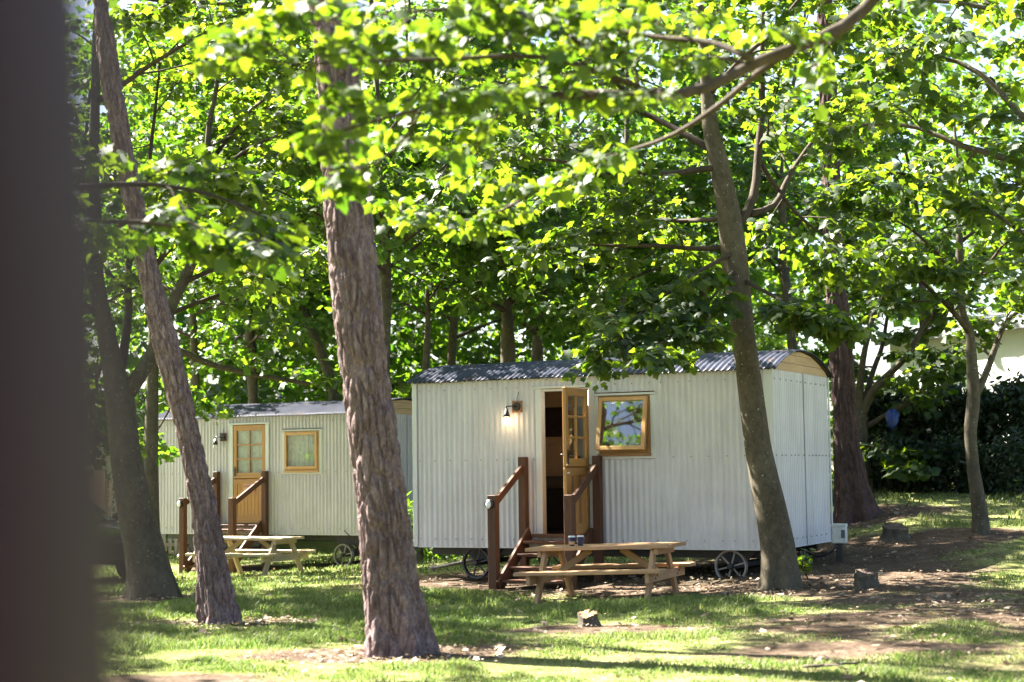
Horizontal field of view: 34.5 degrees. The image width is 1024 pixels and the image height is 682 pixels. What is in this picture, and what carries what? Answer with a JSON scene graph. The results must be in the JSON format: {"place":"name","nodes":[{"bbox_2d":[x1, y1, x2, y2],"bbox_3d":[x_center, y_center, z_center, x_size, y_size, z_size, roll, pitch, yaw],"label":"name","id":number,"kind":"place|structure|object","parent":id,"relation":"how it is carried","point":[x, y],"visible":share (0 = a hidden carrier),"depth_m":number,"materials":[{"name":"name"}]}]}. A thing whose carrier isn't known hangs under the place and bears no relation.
{"place":"outdoors","nodes":[
{"label":"outdoors","id":0,"kind":"place"},
{"bbox_2d":[109,0,1023,465],"label":"sky","id":1,"kind":"structure","parent":0,"point":[883,366],"materials":[{"name":"white"}]},
{"bbox_2d":[137,466,1023,681],"bbox_3d":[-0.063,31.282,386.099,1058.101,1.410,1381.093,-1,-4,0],"label":"ground","id":2,"kind":"structure","parent":0,"point":[950,542],"depth_m":15.04,"materials":[{"name":"soil"}]},
{"bbox_2d":[0,0,140,681],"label":"timber post","id":3,"kind":"object","parent":2,"relation":"on","point":[68,606],"visible":1,"depth_m":0.43,"materials":[{"name":"paint"}]},
{"bbox_2d":[166,534,173,553],"bbox_3d":[-8.501,3.977,38.454,3.468,2.304,1.448,0,-5,-16],"label":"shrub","id":4,"kind":"object","parent":2,"relation":"on","point":[166,542],"visible":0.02,"depth_m":38.38,"materials":[{"name":"green plant"}]},
{"bbox_2d":[162,534,178,554],"bbox_3d":[-7.978,4.035,37.254,2.490,1.831,0.127,1,-5,-20],"label":"picket fence","id":5,"kind":"object","parent":2,"relation":"on","point":[170,544],"visible":0.01,"depth_m":37.25,"materials":[{"name":"beige wood"}]},
{"bbox_2d":[105,0,242,624],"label":"pine tree","id":6,"kind":"object","parent":2,"relation":"on","point":[215,596],"visible":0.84,"depth_m":15.52,"materials":[{"name":"brown plant"}]},
{"bbox_2d":[114,8,269,295],"bbox_3d":[-7.410,-2.018,28.528,6.066,12.354,6.096,-5,-6,42],"label":"woodland tree","id":7,"kind":"object","parent":2,"relation":"on","point":[169,266],"visible":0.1,"depth_m":28.94,"materials":[{"name":"green plant"}]},
{"bbox_2d":[113,142,319,296],"bbox_3d":[-3.270,-1.267,9.583,4.360,7.104,1.841,0,-5,-13],"label":"sycamore tree","id":8,"kind":"object","parent":2,"relation":"on","point":[227,251],"visible":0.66,"depth_m":9.83,"materials":[{"name":"green plant"}]},
{"bbox_2d":[114,12,330,558],"bbox_3d":[-6.909,-1.148,35.451,6.488,11.879,5.670,2,-5,-28],"label":"woodland tree","id":9,"kind":"object","parent":2,"relation":"on","point":[190,292],"visible":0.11,"depth_m":35.11,"materials":[{"name":"green plant"}]},
{"bbox_2d":[177,471,268,573],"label":"entrance steps","id":10,"kind":"structure","parent":2,"relation":"on","point":[261,526],"depth_m":29.84,"materials":[{"name":"brown wood"}]},
{"bbox_2d":[136,383,342,540],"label":"hedge","id":11,"kind":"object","parent":2,"relation":"on","point":[217,388],"depth_m":48.08,"materials":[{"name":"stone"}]},
{"bbox_2d":[185,536,315,575],"bbox_3d":[-4.399,3.664,27.854,1.651,0.703,1.485,-3,-5,24],"label":"picnic table","id":12,"kind":"object","parent":2,"relation":"on","point":[270,554],"visible":0.66,"depth_m":27.72,"materials":[{"name":"brown wood"}]},
{"bbox_2d":[110,0,405,599],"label":"sycamore tree","id":13,"kind":"object","parent":2,"relation":"on","point":[154,574],"visible":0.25,"depth_m":20.07,"materials":[{"name":"green plant"}]},
{"bbox_2d":[132,0,395,557],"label":"woodland tree","id":14,"kind":"object","parent":2,"relation":"on","point":[325,321],"visible":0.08,"depth_m":34.59,"materials":[{"name":"green plant"}]},
{"bbox_2d":[135,176,411,528],"bbox_3d":[-4.307,0.595,27.668,5.361,6.846,2.528,-1,-4,0],"label":"woodland tree","id":15,"kind":"object","parent":2,"relation":"on","point":[151,408],"visible":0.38,"depth_m":27.35,"materials":[{"name":"green plant"}]},
{"bbox_2d":[175,1,397,551],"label":"woodland tree","id":16,"kind":"object","parent":2,"relation":"on","point":[326,367],"visible":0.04,"depth_m":34.50,"materials":[{"name":"green plant"}]},
{"bbox_2d":[158,398,415,566],"bbox_3d":[-4.255,2.686,31.526,5.456,3.026,2.594,-3,-5,29],"label":"shepherd hut","id":17,"kind":"object","parent":2,"relation":"on","point":[299,452],"visible":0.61,"depth_m":30.19,"materials":[{"name":"beige paint"}]},
{"bbox_2d":[213,429,226,449],"bbox_3d":[-5.453,1.817,30.775,0.250,0.426,0.115,0,-5,-11],"label":"wall lamp","id":18,"kind":"object","parent":17,"relation":"attached to","point":[223,436],"visible":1,"depth_m":30.75,"materials":[{"name":"black metal"}]},
{"bbox_2d":[233,425,264,522],"bbox_3d":[-4.843,2.460,30.481,0.743,1.810,0.173,-3,-5,29],"label":"door","id":19,"kind":"structure","parent":17,"relation":"in","point":[249,440],"depth_m":30.50,"materials":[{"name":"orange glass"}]},
{"bbox_2d":[283,431,318,472],"bbox_3d":[-3.805,2.009,29.921,0.790,0.745,0.122,-3,-5,29],"label":"window","id":20,"kind":"structure","parent":17,"relation":"in","point":[295,442],"depth_m":29.95,"materials":[{"name":"beige glass"}]},
{"bbox_2d":[126,0,555,377],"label":"woodland tree","id":21,"kind":"object","parent":2,"relation":"on","point":[431,184],"visible":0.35,"depth_m":24.64,"materials":[{"name":"green plant"}]},
{"bbox_2d":[309,0,439,659],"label":"pine tree","id":22,"kind":"object","parent":2,"relation":"on","point":[397,619],"visible":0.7,"depth_m":12.76,"materials":[{"name":"brown plant"}]},
{"bbox_2d":[344,490,469,562],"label":"undergrowth","id":23,"kind":"object","parent":2,"relation":"on","point":[430,555],"visible":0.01,"depth_m":27.46,"materials":[{"name":"green plant"}]},
{"bbox_2d":[237,0,604,563],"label":"woodland tree","id":24,"kind":"object","parent":2,"relation":"on","point":[469,254],"visible":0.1,"depth_m":26.79,"materials":[{"name":"green plant"}]},
{"bbox_2d":[312,0,596,364],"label":"woodland tree","id":25,"kind":"object","parent":2,"relation":"on","point":[452,341],"visible":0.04,"depth_m":37.68,"materials":[{"name":"green plant"}]},
{"bbox_2d":[371,0,674,362],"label":"woodland tree","id":26,"kind":"object","parent":2,"relation":"on","point":[463,297],"visible":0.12,"depth_m":28.32,"materials":[{"name":"green plant"}]},
{"bbox_2d":[391,35,682,360],"bbox_3d":[0.522,-2.600,33.695,6.490,13.455,6.663,-1,-4,0],"label":"woodland tree","id":27,"kind":"object","parent":2,"relation":"on","point":[536,349],"visible":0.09,"depth_m":33.18,"materials":[{"name":"green plant"}]},
{"bbox_2d":[484,456,603,589],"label":"entrance steps","id":28,"kind":"structure","parent":2,"relation":"on","point":[497,579],"depth_m":20.42,"materials":[{"name":"brown wood"}]},
{"bbox_2d":[165,0,954,244],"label":"sycamore tree","id":29,"kind":"object","parent":2,"relation":"on","point":[524,26],"visible":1,"depth_m":7.89,"materials":[{"name":"green plant"}]},
{"bbox_2d":[108,0,1023,483],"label":"woodland","id":30,"kind":"object","parent":2,"relation":"on","point":[406,342],"visible":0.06,"depth_m":41.44,"materials":[{"name":"green plant"}]},
{"bbox_2d":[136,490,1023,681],"bbox_3d":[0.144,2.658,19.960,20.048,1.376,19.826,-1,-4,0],"label":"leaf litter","id":31,"kind":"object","parent":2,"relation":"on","point":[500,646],"visible":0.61,"depth_m":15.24,"materials":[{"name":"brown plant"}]},
{"bbox_2d":[577,608,601,626],"bbox_3d":[0.670,2.462,14.577,0.225,0.188,0.231,2,-5,-28],"label":"tree stump","id":32,"kind":"object","parent":2,"relation":"on","point":[587,616],"visible":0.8,"depth_m":14.54,"materials":[{"name":"brown wood"}]},
{"bbox_2d":[513,541,695,603],"bbox_3d":[1.050,2.603,18.204,1.649,0.703,1.485,-4,-5,21],"label":"picnic table","id":33,"kind":"object","parent":2,"relation":"on","point":[652,572],"visible":0.92,"depth_m":18.06,"materials":[{"name":"brown wood"}]},
{"bbox_2d":[568,536,574,545],"bbox_3d":[0.663,2.213,18.274,0.086,0.113,0.086,-1,-4,0],"label":"coffee cup","id":34,"kind":"object","parent":33,"relation":"on","point":[571,539],"visible":1,"depth_m":18.24,"materials":[{"name":"blue plastic"}]},
{"bbox_2d":[576,535,583,545],"bbox_3d":[0.759,2.212,18.302,0.086,0.113,0.086,-1,-4,0],"label":"coffee cup","id":35,"kind":"object","parent":33,"relation":"on","point":[580,539],"visible":1,"depth_m":18.27,"materials":[{"name":"blue plastic"}]},
{"bbox_2d":[406,349,834,577],"bbox_3d":[1.164,1.639,21.639,5.428,2.866,3.200,-3,-5,26],"label":"shepherd hut","id":36,"kind":"object","parent":2,"relation":"on","point":[669,448],"visible":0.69,"depth_m":20.72,"materials":[{"name":"paint"}]},
{"bbox_2d":[503,392,521,424],"bbox_3d":[0.003,0.865,21.163,0.250,0.426,0.115,0,-5,-14],"label":"wall lamp","id":37,"kind":"object","parent":36,"relation":"attached to","point":[516,406],"visible":1,"depth_m":21.14,"materials":[{"name":"black metal"}]},
{"bbox_2d":[560,387,590,533],"bbox_3d":[0.796,1.480,20.406,0.173,1.800,0.648,-3,-5,28],"label":"door","id":38,"kind":"structure","parent":36,"relation":"in","point":[574,400],"depth_m":20.41,"materials":[{"name":"orange wood"}]},
{"bbox_2d":[596,395,650,455],"bbox_3d":[1.377,1.052,20.481,0.710,0.750,0.249,-3,-5,26],"label":"window","id":39,"kind":"structure","parent":36,"relation":"in","point":[631,450],"depth_m":20.44,"materials":[{"name":"beige wood"}]},
{"bbox_2d":[497,0,797,353],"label":"woodland tree","id":40,"kind":"object","parent":2,"relation":"on","point":[741,170],"visible":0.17,"depth_m":29.83,"materials":[{"name":"green plant"}]},
{"bbox_2d":[384,0,958,590],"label":"sycamore tree","id":41,"kind":"object","parent":2,"relation":"on","point":[656,352],"visible":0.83,"depth_m":18.04,"materials":[{"name":"green plant"}]},
{"bbox_2d":[523,0,866,352],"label":"woodland tree","id":42,"kind":"object","parent":2,"relation":"on","point":[769,346],"visible":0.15,"depth_m":33.05,"materials":[{"name":"green plant"}]},
{"bbox_2d":[628,0,978,349],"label":"woodland tree","id":43,"kind":"object","parent":2,"relation":"on","point":[699,196],"visible":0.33,"depth_m":29.43,"materials":[{"name":"green plant"}]},
{"bbox_2d":[797,548,816,578],"bbox_3d":[3.312,2.510,18.633,0.267,0.368,0.444,-1,-4,0],"label":"sapling","id":44,"kind":"object","parent":2,"relation":"on","point":[807,562],"visible":0.9,"depth_m":18.66,"materials":[{"name":"green plant"}]},
{"bbox_2d":[801,523,847,561],"bbox_3d":[3.832,2.562,20.581,0.721,0.565,0.162,-3,-5,26],"label":"hookup post","id":45,"kind":"object","parent":2,"relation":"on","point":[839,536],"visible":0.85,"depth_m":20.44,"materials":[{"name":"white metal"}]},
{"bbox_2d":[803,652,858,669],"bbox_3d":[2.166,2.160,11.168,0.321,0.096,0.268,-4,-5,34],"label":"fallen stick","id":46,"kind":"object","parent":2,"relation":"on","point":[837,664],"visible":0.99,"depth_m":11.12,"materials":[{"name":"beige wood"}]},
{"bbox_2d":[817,0,881,524],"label":"pine tree","id":47,"kind":"object","parent":2,"relation":"on","point":[854,500],"visible":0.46,"depth_m":24.34,"materials":[{"name":"plant"}]},
{"bbox_2d":[853,567,879,588],"bbox_3d":[3.758,2.529,17.534,0.321,0.236,0.327,-1,-4,0],"label":"tree stump","id":48,"kind":"object","parent":2,"relation":"on","point":[865,577],"visible":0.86,"depth_m":17.45,"materials":[{"name":"wood"}]},
{"bbox_2d":[878,522,910,542],"bbox_3d":[5.089,2.539,21.934,0.476,0.263,0.482,-1,-4,0],"label":"tree stump","id":49,"kind":"object","parent":2,"relation":"on","point":[895,532],"visible":0.98,"depth_m":21.81,"materials":[{"name":"wood"}]},
{"bbox_2d":[780,82,1023,396],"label":"woodland tree","id":50,"kind":"object","parent":2,"relation":"on","point":[922,140],"visible":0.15,"depth_m":31.63,"materials":[{"name":"green plant"}]},
{"bbox_2d":[811,216,994,492],"bbox_3d":[6.249,0.416,27.019,2.765,4.734,3.533,-1,-4,0],"label":"spreading tree","id":51,"kind":"object","parent":2,"relation":"on","point":[944,376],"visible":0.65,"depth_m":26.50,"materials":[{"name":"green plant"}]},
{"bbox_2d":[885,409,898,429],"bbox_3d":[5.987,1.234,25.977,0.192,0.338,0.140,-4,-6,39],"label":"plastic bag","id":52,"kind":"object","parent":51,"relation":"hanging from","point":[892,417],"visible":1,"depth_m":25.94,"materials":[{"name":"blue plastic"}]},
{"bbox_2d":[792,0,1023,305],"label":"sycamore tree","id":53,"kind":"object","parent":2,"relation":"on","point":[977,211],"visible":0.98,"depth_m":15.75,"materials":[{"name":"green plant"}]},
{"bbox_2d":[797,114,1023,533],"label":"young tree","id":54,"kind":"object","parent":2,"relation":"on","point":[828,202],"visible":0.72,"depth_m":21.56,"materials":[{"name":"green plant"}]},
{"bbox_2d":[830,367,1023,491],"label":"hedge","id":55,"kind":"object","parent":2,"relation":"on","point":[1002,406],"visible":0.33,"depth_m":27.28,"materials":[{"name":"green plant"}]},
{"bbox_2d":[830,423,1023,495],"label":"shrub","id":56,"kind":"object","parent":2,"relation":"on","point":[994,461],"visible":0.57,"depth_m":26.29,"materials":[{"name":"green plant"}]},
{"bbox_2d":[871,311,1023,483],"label":"house","id":57,"kind":"structure","parent":2,"relation":"on","point":[1010,353],"depth_m":35.19,"materials":[{"name":"white paint"}]},
{"bbox_2d":[137,484,1023,681],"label":"grass","id":58,"kind":"structure","parent":0,"point":[457,621],"depth_m":14.14,"materials":[{"name":"green plant"}]}
]}

